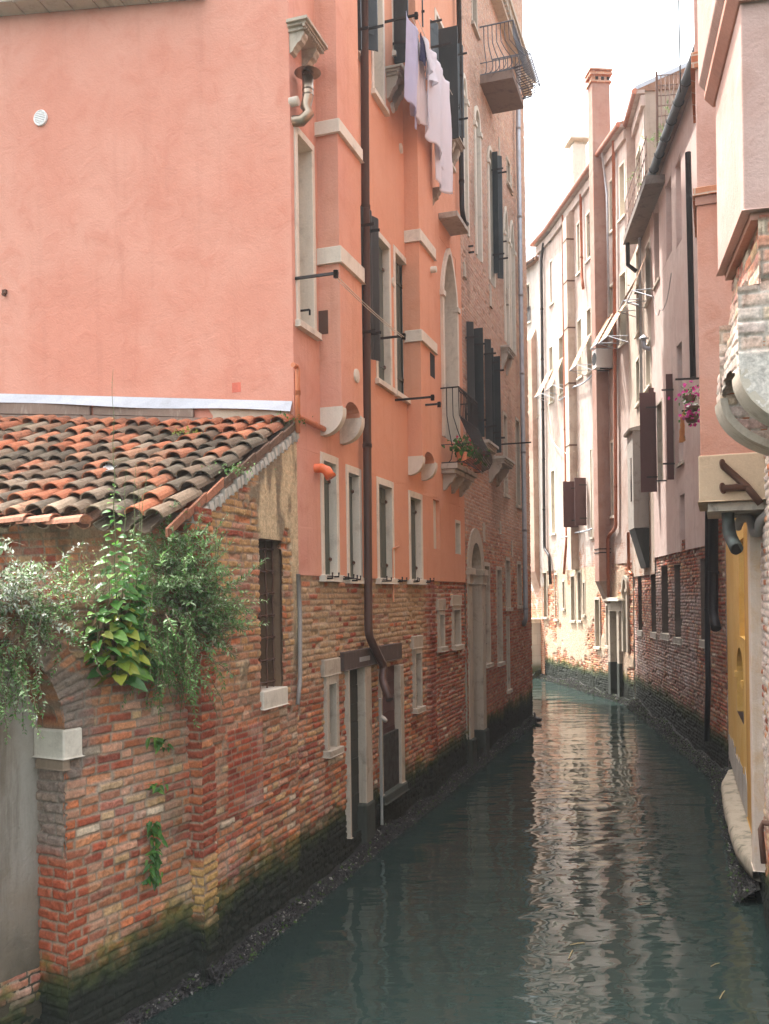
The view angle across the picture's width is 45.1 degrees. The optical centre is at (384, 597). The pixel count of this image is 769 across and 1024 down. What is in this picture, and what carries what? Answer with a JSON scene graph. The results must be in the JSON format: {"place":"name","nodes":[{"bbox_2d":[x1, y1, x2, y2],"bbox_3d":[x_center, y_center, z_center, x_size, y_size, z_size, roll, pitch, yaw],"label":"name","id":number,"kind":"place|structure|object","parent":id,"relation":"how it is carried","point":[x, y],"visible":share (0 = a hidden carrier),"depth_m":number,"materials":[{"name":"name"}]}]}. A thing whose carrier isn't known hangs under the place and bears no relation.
{"place":"outdoors","nodes":[
{"label":"outdoors","id":0,"kind":"place"},
{"bbox_2d":[119,973,197,1021],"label":"weed bank","id":1,"kind":"structure","parent":0,"point":[136,1008],"depth_m":7.73,"materials":[{"name":"plant"}]},
{"bbox_2d":[114,970,213,1023],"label":"mussel patch","id":2,"kind":"object","parent":1,"relation":"on","point":[157,1006],"visible":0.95,"depth_m":7.75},
{"bbox_2d":[207,715,536,985],"bbox_3d":[1.268,3.324,16.520,0.234,0.368,17.637,-1,0,18],"label":"mussel bed","id":3,"kind":"object","parent":0,"point":[419,812],"visible":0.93,"depth_m":11.37,"materials":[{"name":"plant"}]},
{"bbox_2d":[36,667,768,1023],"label":"water","id":4,"kind":"structure","parent":0,"point":[492,891],"depth_m":9.87,"materials":[{"name":"teal liquid"}]},
{"bbox_2d":[0,598,196,1023],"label":"garden wall","id":5,"kind":"structure","parent":4,"relation":"in","point":[96,927],"depth_m":7.13,"materials":[{"name":"brick"}]},
{"bbox_2d":[0,536,102,744],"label":"silvery shrub","id":6,"kind":"object","parent":5,"relation":"on","point":[13,595],"visible":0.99,"depth_m":6.49,"materials":[{"name":"green plant"}]},
{"bbox_2d":[37,545,134,598],"bbox_3d":[-2.355,-0.126,7.096,0.693,0.591,0.609,-1,0,-35],"label":"leafed shrub","id":7,"kind":"object","parent":5,"relation":"on","point":[85,569],"visible":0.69,"depth_m":7.16,"materials":[{"name":"green plant"}]},
{"bbox_2d":[77,377,165,691],"bbox_3d":[-2.075,-0.542,7.348,0.508,2.573,0.856,-1,0,22],"label":"tall flowering plant","id":8,"kind":"object","parent":5,"relation":"on","point":[124,656],"visible":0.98,"depth_m":7.29,"materials":[{"name":"green plant"}]},
{"bbox_2d":[141,820,167,891],"bbox_3d":[-1.892,2.130,7.669,0.164,0.586,0.304,-1,0,22],"label":"wall fern","id":9,"kind":"object","parent":5,"relation":"attached to","point":[154,878],"depth_m":7.63,"materials":[{"name":"green plant"}]},
{"bbox_2d":[145,781,168,794],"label":"wall fern","id":10,"kind":"object","parent":5,"relation":"attached to","point":[153,787],"depth_m":7.72,"materials":[{"name":"green plant"}]},
{"bbox_2d":[146,737,173,754],"bbox_3d":[-1.874,1.237,7.742,0.121,0.156,0.316,-1,0,32],"label":"wall fern","id":11,"kind":"object","parent":5,"relation":"attached to","point":[158,742],"depth_m":7.73,"materials":[{"name":"green plant"}]},
{"bbox_2d":[75,499,269,727],"bbox_3d":[-1.823,0.111,8.080,1.540,1.951,1.731,-1,0,36],"label":"trailing shrub","id":12,"kind":"object","parent":5,"relation":"on","point":[184,579],"visible":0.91,"depth_m":7.86,"materials":[{"name":"green plant"}]},
{"bbox_2d":[0,413,301,986],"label":"brick outbuilding","id":13,"kind":"structure","parent":4,"relation":"in","point":[245,872],"depth_m":9.07,"materials":[{"name":"brick"}]},
{"bbox_2d":[201,461,275,479],"bbox_3d":[-1.369,-1.197,8.678,0.685,0.176,0.476,-1,0,0],"label":"roof weed","id":14,"kind":"object","parent":13,"relation":"on","point":[234,469],"visible":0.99,"depth_m":8.70,"materials":[{"name":"green plant"}]},
{"bbox_2d":[0,0,491,894],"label":"salmon house","id":15,"kind":"structure","parent":4,"relation":"in","point":[206,206],"depth_m":11.20,"materials":[{"name":"paint"}]},
{"bbox_2d":[294,127,322,340],"bbox_3d":[-1.009,-4.175,10.691,0.341,2.292,0.657,-1,0,18],"label":"window","id":16,"kind":"structure","parent":15,"relation":"in","point":[304,155],"depth_m":10.86,"materials":[{"name":"stone"}]},
{"bbox_2d":[304,451,349,581],"bbox_3d":[-0.685,-0.962,11.294,0.443,1.546,0.745,-1,0,18],"label":"window","id":17,"kind":"structure","parent":15,"relation":"in","point":[329,490],"depth_m":11.46,"materials":[{"name":"stone"}]},
{"bbox_2d":[320,657,344,758],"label":"window","id":18,"kind":"structure","parent":15,"relation":"in","point":[330,671],"depth_m":11.28,"materials":[{"name":"stone"}]},
{"bbox_2d":[344,464,366,583],"bbox_3d":[-0.419,-0.939,12.091,0.443,1.523,0.726,-1,0,18],"label":"window","id":19,"kind":"structure","parent":15,"relation":"in","point":[353,486],"depth_m":12.25,"materials":[{"name":"stone"}]},
{"bbox_2d":[337,277,403,336],"bbox_3d":[-0.140,-3.568,11.530,0.040,0.060,2.718,-1,0,17],"label":"washing line","id":20,"kind":"object","parent":15,"relation":"attached to","point":[370,308],"visible":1,"depth_m":11.39,"materials":[{"name":"fabric"}]},
{"bbox_2d":[371,0,389,116],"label":"window","id":21,"kind":"structure","parent":15,"relation":"in","point":[378,90],"depth_m":13.49,"materials":[{"name":"stone"}]},
{"bbox_2d":[375,232,396,394],"bbox_3d":[-0.114,-4.101,13.379,0.337,2.214,0.810,-1,0,18],"label":"window","id":22,"kind":"structure","parent":15,"relation":"in","point":[384,371],"depth_m":13.62,"materials":[{"name":"stone"}]},
{"bbox_2d":[372,476,402,583],"bbox_3d":[-0.006,-0.942,13.330,0.443,1.504,0.930,-1,0,18],"label":"window","id":23,"kind":"structure","parent":15,"relation":"in","point":[384,488],"depth_m":13.53,"materials":[{"name":"stone"}]},
{"bbox_2d":[392,0,404,67],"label":"window","id":24,"kind":"structure","parent":15,"relation":"in","point":[394,51],"depth_m":13.95,"materials":[{"name":"stone"}]},
{"bbox_2d":[393,244,410,403],"bbox_3d":[0.182,-4.138,14.238,0.317,2.273,0.883,-1,0,18],"label":"window","id":25,"kind":"structure","parent":15,"relation":"in","point":[399,260],"depth_m":14.32,"materials":[{"name":"stone"}]},
{"bbox_2d":[409,635,425,713],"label":"window","id":26,"kind":"structure","parent":15,"relation":"in","point":[416,644],"depth_m":14.78,"materials":[{"name":"stone"}]},
{"bbox_2d":[407,490,430,584],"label":"window","id":27,"kind":"structure","parent":15,"relation":"in","point":[415,502],"depth_m":15.03,"materials":[{"name":"stone"}]},
{"bbox_2d":[412,18,452,94],"bbox_3d":[0.883,-8.696,15.206,0.079,0.588,3.700,-1,0,14],"label":"washing line","id":28,"kind":"object","parent":15,"relation":"attached to","point":[425,37],"visible":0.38,"depth_m":13.85,"materials":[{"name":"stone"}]},
{"bbox_2d":[404,12,417,129],"bbox_3d":[0.396,-7.702,13.490,0.098,1.464,0.727,-1,0,18],"label":"hanging towel","id":29,"kind":"object","parent":28,"relation":"hanging from","point":[411,73],"visible":1,"depth_m":13.41,"materials":[{"name":"purple fabric"}]},
{"bbox_2d":[410,37,427,126],"bbox_3d":[0.504,-7.790,13.918,0.101,1.418,0.664,-1,0,21],"label":"hanging shirt","id":30,"kind":"object","parent":28,"relation":"hanging from","point":[422,111],"visible":0.6,"depth_m":14.10,"materials":[{"name":"white fabric"}]},
{"bbox_2d":[419,33,426,71],"bbox_3d":[0.583,-8.230,13.949,0.049,0.499,0.290,-1,0,19],"label":"hanging sock","id":31,"kind":"object","parent":28,"relation":"hanging from","point":[422,57],"visible":1,"depth_m":13.91,"materials":[{"name":"blue fabric"}]},
{"bbox_2d":[423,36,438,87],"bbox_3d":[0.731,-8.291,14.336,0.170,0.594,0.830,-1,0,18],"label":"hanging blouse","id":32,"kind":"object","parent":28,"relation":"hanging from","point":[431,55],"visible":0.98,"depth_m":14.30,"materials":[{"name":"white fabric"}]},
{"bbox_2d":[425,60,442,168],"bbox_3d":[0.794,-7.850,14.679,0.147,1.635,1.171,-1,0,18],"label":"hanging sheet","id":33,"kind":"object","parent":28,"relation":"hanging from","point":[433,131],"visible":0.73,"depth_m":14.66,"materials":[{"name":"white fabric"}]},
{"bbox_2d":[434,77,452,193],"bbox_3d":[0.946,-7.712,15.303,0.117,2.076,0.922,-1,0,19],"label":"hanging tablecloth","id":34,"kind":"object","parent":28,"relation":"hanging from","point":[444,177],"visible":0.57,"depth_m":15.54,"materials":[{"name":"white fabric"}]},
{"bbox_2d":[433,497,440,549],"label":"window","id":35,"kind":"structure","parent":15,"relation":"in","point":[436,502],"depth_m":16.19,"materials":[{"name":"paint"}]},
{"bbox_2d":[435,599,448,651],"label":"window","id":36,"kind":"structure","parent":15,"relation":"in","point":[440,605],"depth_m":16.17,"materials":[{"name":"stone"}]},
{"bbox_2d":[434,8,455,173],"bbox_3d":[0.997,-9.203,16.914,0.317,2.426,1.245,-1,0,18],"label":"window","id":37,"kind":"structure","parent":15,"relation":"in","point":[440,25],"depth_m":16.67,"materials":[{"name":"stone"}]},
{"bbox_2d":[439,237,460,442],"bbox_3d":[1.100,-4.631,17.002,0.330,3.532,1.251,-1,0,18],"label":"arched window","id":38,"kind":"structure","parent":15,"relation":"in","point":[450,311],"depth_m":17.42,"materials":[{"name":"stone"}]},
{"bbox_2d":[450,595,464,649],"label":"window","id":39,"kind":"structure","parent":15,"relation":"in","point":[456,600],"depth_m":17.35,"materials":[{"name":"stone"}]},
{"bbox_2d":[455,520,460,554],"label":"window","id":40,"kind":"structure","parent":15,"relation":"in","point":[457,523],"depth_m":17.59,"materials":[{"name":"stone"}]},
{"bbox_2d":[442,434,476,462],"bbox_3d":[1.353,-2.627,16.349,0.524,0.514,0.461,-1,0,-37],"label":"potted geranium","id":41,"kind":"object","parent":15,"relation":"on","point":[459,454],"visible":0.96,"depth_m":16.32,"materials":[{"name":"green plant"}]},
{"bbox_2d":[453,435,480,465],"bbox_3d":[1.488,-2.650,16.758,0.534,0.566,0.443,-1,0,0],"label":"potted geranium","id":42,"kind":"object","parent":15,"relation":"on","point":[470,453],"visible":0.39,"depth_m":16.69,"materials":[{"name":"green plant"}]},
{"bbox_2d":[456,0,541,765],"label":"brick palace","id":43,"kind":"structure","parent":4,"relation":"in","point":[501,78],"depth_m":20.66,"materials":[{"name":"brick"}]},
{"bbox_2d":[460,73,469,238],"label":"arched window","id":44,"kind":"structure","parent":43,"relation":"in","point":[466,102],"depth_m":18.53,"materials":[{"name":"stone"}]},
{"bbox_2d":[471,0,480,40],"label":"window","id":45,"kind":"structure","parent":43,"relation":"in","point":[474,17],"depth_m":19.63,"materials":[{"name":"stone"}]},
{"bbox_2d":[463,528,489,765],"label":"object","id":46,"kind":"structure","parent":43,"relation":"in","point":[476,573],"depth_m":19.20,"materials":[{"name":"stone"}]},
{"bbox_2d":[473,105,482,262],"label":"arched window","id":47,"kind":"structure","parent":43,"relation":"in","point":[478,136],"depth_m":19.70,"materials":[{"name":"stone"}]},
{"bbox_2d":[484,562,493,667],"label":"window","id":48,"kind":"structure","parent":43,"relation":"in","point":[487,565],"depth_m":20.05,"materials":[{"name":"stone"}]},
{"bbox_2d":[487,146,495,287],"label":"arched window","id":49,"kind":"structure","parent":43,"relation":"in","point":[492,277],"depth_m":20.92,"materials":[{"name":"stone"}]},
{"bbox_2d":[496,566,505,666],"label":"window","id":50,"kind":"structure","parent":43,"relation":"in","point":[500,662],"depth_m":21.31,"materials":[{"name":"stone"}]},
{"bbox_2d":[502,411,510,498],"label":"window","id":51,"kind":"structure","parent":43,"relation":"in","point":[504,416],"depth_m":22.18,"materials":[{"name":"stone"}]},
{"bbox_2d":[503,206,510,346],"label":"arched window","id":52,"kind":"structure","parent":43,"relation":"in","point":[506,279],"depth_m":22.60,"materials":[{"name":"stone"}]},
{"bbox_2d":[505,557,512,610],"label":"window","id":53,"kind":"structure","parent":43,"relation":"in","point":[507,560],"depth_m":22.29,"materials":[{"name":"stone"}]},
{"bbox_2d":[505,616,512,693],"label":"window","id":54,"kind":"structure","parent":43,"relation":"in","point":[509,690],"depth_m":22.10,"materials":[{"name":"stone"}]},
{"bbox_2d":[506,155,512,193],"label":"window","id":55,"kind":"structure","parent":43,"relation":"in","point":[508,167],"depth_m":23.00,"materials":[{"name":"stone"}]},
{"bbox_2d":[509,220,516,355],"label":"arched window","id":56,"kind":"structure","parent":43,"relation":"in","point":[512,253],"depth_m":23.36,"materials":[{"name":"stone"}]},
{"bbox_2d":[515,416,521,509],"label":"window","id":57,"kind":"structure","parent":43,"relation":"in","point":[517,422],"depth_m":23.79,"materials":[{"name":"stone"}]},
{"bbox_2d":[516,561,522,608],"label":"window","id":58,"kind":"structure","parent":43,"relation":"in","point":[519,571],"depth_m":23.74,"materials":[{"name":"stone"}]},
{"bbox_2d":[531,618,540,677],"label":"stone quay wall","id":59,"kind":"structure","parent":4,"relation":"in","point":[536,645],"depth_m":37.91,"materials":[{"name":"beige stone"}]},
{"bbox_2d":[526,243,638,673],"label":"whitish house","id":60,"kind":"structure","parent":4,"relation":"on","point":[535,327],"depth_m":37.92,"materials":[{"name":"paint"}]},
{"bbox_2d":[526,282,530,323],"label":"window","id":61,"kind":"structure","parent":60,"relation":"in","point":[528,284],"depth_m":38.60,"materials":[{"name":"stone"}]},
{"bbox_2d":[530,62,700,698],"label":"pale pink house","id":62,"kind":"structure","parent":4,"relation":"in","point":[593,235],"depth_m":30.01,"materials":[{"name":"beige paint"}]},
{"bbox_2d":[541,571,548,618],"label":"window","id":63,"kind":"structure","parent":62,"relation":"in","point":[544,580],"depth_m":37.70,"materials":[{"name":"stone"}]},
{"bbox_2d":[548,258,553,306],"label":"window","id":64,"kind":"structure","parent":62,"relation":"in","point":[550,272],"depth_m":36.35,"materials":[{"name":"stone"}]},
{"bbox_2d":[548,344,553,404],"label":"window","id":65,"kind":"structure","parent":62,"relation":"in","point":[550,349],"depth_m":36.56,"materials":[{"name":"stone"}]},
{"bbox_2d":[550,468,555,535],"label":"window","id":66,"kind":"structure","parent":62,"relation":"in","point":[552,471],"depth_m":36.56,"materials":[{"name":"stone"}]},
{"bbox_2d":[553,572,558,620],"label":"window","id":67,"kind":"structure","parent":62,"relation":"in","point":[556,574],"depth_m":36.37,"materials":[{"name":"stone"}]},
{"bbox_2d":[558,333,562,396],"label":"window","id":68,"kind":"structure","parent":62,"relation":"in","point":[560,339],"depth_m":35.34,"materials":[{"name":"stone"}]},
{"bbox_2d":[561,580,565,609],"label":"window","id":69,"kind":"structure","parent":62,"relation":"in","point":[563,581],"depth_m":35.32,"materials":[{"name":"stone"}]},
{"bbox_2d":[569,574,575,622],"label":"window","id":70,"kind":"structure","parent":62,"relation":"in","point":[572,576],"depth_m":34.28,"materials":[{"name":"stone"}]},
{"bbox_2d":[575,220,579,276],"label":"window","id":71,"kind":"structure","parent":62,"relation":"in","point":[578,223],"depth_m":32.95,"materials":[{"name":"stone"}]},
{"bbox_2d":[576,316,582,380],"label":"window","id":72,"kind":"structure","parent":62,"relation":"in","point":[579,322],"depth_m":33.07,"materials":[{"name":"stone"}]},
{"bbox_2d":[576,570,582,622],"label":"window","id":73,"kind":"structure","parent":62,"relation":"in","point":[579,573],"depth_m":33.46,"materials":[{"name":"stone"}]},
{"bbox_2d":[581,580,585,616],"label":"window","id":74,"kind":"structure","parent":62,"relation":"in","point":[583,582],"depth_m":32.87,"materials":[{"name":"stone"}]},
{"bbox_2d":[585,209,589,263],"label":"window","id":75,"kind":"structure","parent":62,"relation":"in","point":[588,213],"depth_m":31.93,"materials":[{"name":"stone"}]},
{"bbox_2d":[585,305,591,375],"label":"window","id":76,"kind":"structure","parent":62,"relation":"in","point":[588,311],"depth_m":32.05,"materials":[{"name":"stone"}]},
{"bbox_2d":[589,447,593,538],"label":"window","id":77,"kind":"structure","parent":62,"relation":"in","point":[590,449],"depth_m":31.89,"materials":[{"name":"stone"}]},
{"bbox_2d":[593,597,601,649],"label":"window","id":78,"kind":"structure","parent":62,"relation":"in","point":[597,600],"depth_m":31.62,"materials":[{"name":"stone"}]},
{"bbox_2d":[604,603,607,647],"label":"window","id":79,"kind":"structure","parent":62,"relation":"in","point":[606,605],"depth_m":30.51,"materials":[{"name":"stone"}]},
{"bbox_2d":[609,177,611,235],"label":"window","id":80,"kind":"structure","parent":62,"relation":"in","point":[610,181],"depth_m":29.62,"materials":[{"name":"stone"}]},
{"bbox_2d":[608,282,612,345],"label":"window","id":81,"kind":"structure","parent":62,"relation":"in","point":[611,285],"depth_m":29.77,"materials":[{"name":"stone"}]},
{"bbox_2d":[609,439,613,518],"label":"window","id":82,"kind":"structure","parent":62,"relation":"in","point":[612,441],"depth_m":29.87,"materials":[{"name":"stone"}]},
{"bbox_2d":[603,598,635,697],"bbox_3d":[7.541,1.899,29.535,0.809,3.775,1.475,-1,0,0],"label":"water door","id":83,"kind":"structure","parent":62,"relation":"in","point":[615,675],"depth_m":29.93,"materials":[{"name":"stone"}]},
{"bbox_2d":[617,159,625,223],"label":"window","id":84,"kind":"structure","parent":62,"relation":"in","point":[621,168],"depth_m":28.74,"materials":[{"name":"stone"}]},
{"bbox_2d":[618,268,627,348],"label":"window","id":85,"kind":"structure","parent":62,"relation":"in","point":[622,276],"depth_m":28.85,"materials":[{"name":"stone"}]},
{"bbox_2d":[619,575,634,651],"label":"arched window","id":86,"kind":"structure","parent":62,"relation":"in","point":[625,626],"depth_m":28.64,"materials":[{"name":"stone"}]},
{"bbox_2d":[634,247,638,293],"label":"window","id":87,"kind":"structure","parent":62,"relation":"in","point":[636,253],"depth_m":26.42,"materials":[{"name":"stone"}]},
{"bbox_2d":[634,294,638,338],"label":"window","id":88,"kind":"structure","parent":62,"relation":"in","point":[637,308],"depth_m":26.55,"materials":[{"name":"stone"}]},
{"bbox_2d":[634,355,639,408],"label":"window","id":89,"kind":"structure","parent":62,"relation":"in","point":[637,362],"depth_m":26.74,"materials":[{"name":"stone"}]},
{"bbox_2d":[634,144,640,203],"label":"window","id":90,"kind":"structure","parent":62,"relation":"in","point":[638,152],"depth_m":27.76,"materials":[{"name":"stone"}]},
{"bbox_2d":[644,338,650,392],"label":"window","id":91,"kind":"structure","parent":62,"relation":"in","point":[647,353],"depth_m":24.98,"materials":[{"name":"stone"}]},
{"bbox_2d":[644,237,651,307],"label":"window","id":92,"kind":"structure","parent":62,"relation":"in","point":[648,257],"depth_m":24.75,"materials":[{"name":"stone"}]},
{"bbox_2d":[655,71,682,148],"bbox_3d":[8.050,-12.346,25.855,0.875,4.706,0.060,-1,0,7],"label":"roof trellis","id":93,"kind":"object","parent":62,"relation":"on","point":[661,95],"visible":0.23,"depth_m":25.87,"materials":[{"name":"metal"}]},
{"bbox_2d":[536,674,756,902],"bbox_3d":[6.079,3.216,24.029,2.313,0.490,28.280,-1,0,5],"label":"mussel crust","id":94,"kind":"object","parent":4,"relation":"on","point":[665,731],"visible":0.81,"depth_m":18.23},
{"bbox_2d":[634,45,743,766],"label":"mauve house","id":95,"kind":"structure","parent":4,"relation":"on","point":[669,607],"depth_m":21.21,"materials":[{"name":"paint"}]},
{"bbox_2d":[652,199,666,290],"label":"window","id":96,"kind":"structure","parent":95,"relation":"in","point":[656,211],"depth_m":23.50,"materials":[{"name":"paint"}]},
{"bbox_2d":[656,398,663,482],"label":"window","id":97,"kind":"structure","parent":95,"relation":"in","point":[659,405],"depth_m":23.40,"materials":[{"name":"stone"}]},
{"bbox_2d":[666,174,675,259],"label":"window","id":98,"kind":"structure","parent":95,"relation":"in","point":[668,186],"depth_m":21.82,"materials":[{"name":"paint"}]},
{"bbox_2d":[675,153,681,248],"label":"window","id":99,"kind":"structure","parent":95,"relation":"in","point":[678,165],"depth_m":20.64,"materials":[{"name":"paint"}]},
{"bbox_2d":[676,339,683,467],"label":"window","id":100,"kind":"structure","parent":95,"relation":"in","point":[679,346],"depth_m":20.77,"materials":[{"name":"paint"}]},
{"bbox_2d":[679,491,684,550],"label":"window","id":101,"kind":"structure","parent":95,"relation":"in","point":[682,495],"depth_m":20.71,"materials":[{"name":"paint"}]},
{"bbox_2d":[685,0,768,931],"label":"yellow corbelled house","id":102,"kind":"structure","parent":4,"relation":"in","point":[729,69],"depth_m":8.94,"materials":[{"name":"brick"}]},
{"bbox_2d":[678,0,680,92],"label":"cable","id":103,"kind":"object","parent":102,"relation":"hanging from","point":[679,45],"visible":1,"depth_m":15.99,"materials":[{"name":"black metal"}]},
{"bbox_2d":[679,410,685,442],"bbox_3d":[5.668,-3.235,17.574,0.085,0.547,0.501,-1,0,7],"label":"orange cloth","id":104,"kind":"object","parent":102,"relation":"hanging from","point":[682,433],"visible":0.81,"depth_m":17.71,"materials":[{"name":"fabric"}]},
{"bbox_2d":[668,380,699,405],"bbox_3d":[5.640,-3.773,17.132,0.517,0.586,0.583,-1,0,-30],"label":"petunia basket","id":105,"kind":"object","parent":102,"relation":"hanging from","point":[690,397],"visible":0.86,"depth_m":17.08,"materials":[{"name":"pink plant"}]},
{"bbox_2d":[678,403,699,426],"bbox_3d":[5.637,-3.325,16.935,0.528,0.471,0.498,-1,0,0],"label":"petunia basket","id":106,"kind":"object","parent":102,"relation":"attached to","point":[692,418],"visible":0.87,"depth_m":16.91,"materials":[{"name":"pink plant"}]},
{"bbox_2d":[683,400,699,415],"bbox_3d":[5.615,-3.451,16.858,0.329,0.280,0.336,-1,0,21],"label":"petunia basket","id":107,"kind":"object","parent":102,"relation":"attached to","point":[695,406],"visible":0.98,"depth_m":16.81,"materials":[{"name":"white plant"}]},
{"bbox_2d":[734,641,743,710],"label":"arched window","id":108,"kind":"structure","parent":102,"relation":"in","point":[738,673],"depth_m":13.66,"materials":[{"name":"yellow paint"}]},
{"bbox_2d":[522,0,693,267],"label":"sky","id":109,"kind":"structure","parent":0,"point":[637,39],"materials":[{"name":"white"}]},
{"bbox_2d":[630,697,721,773],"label":"weed bank","id":110,"kind":"structure","parent":0,"point":[676,732],"depth_m":20.76,"materials":[{"name":"plant"}]},
{"bbox_2d":[714,767,759,903],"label":"weed bank","id":111,"kind":"structure","parent":0,"point":[755,881],"depth_m":10.60,"materials":[{"name":"plant"}]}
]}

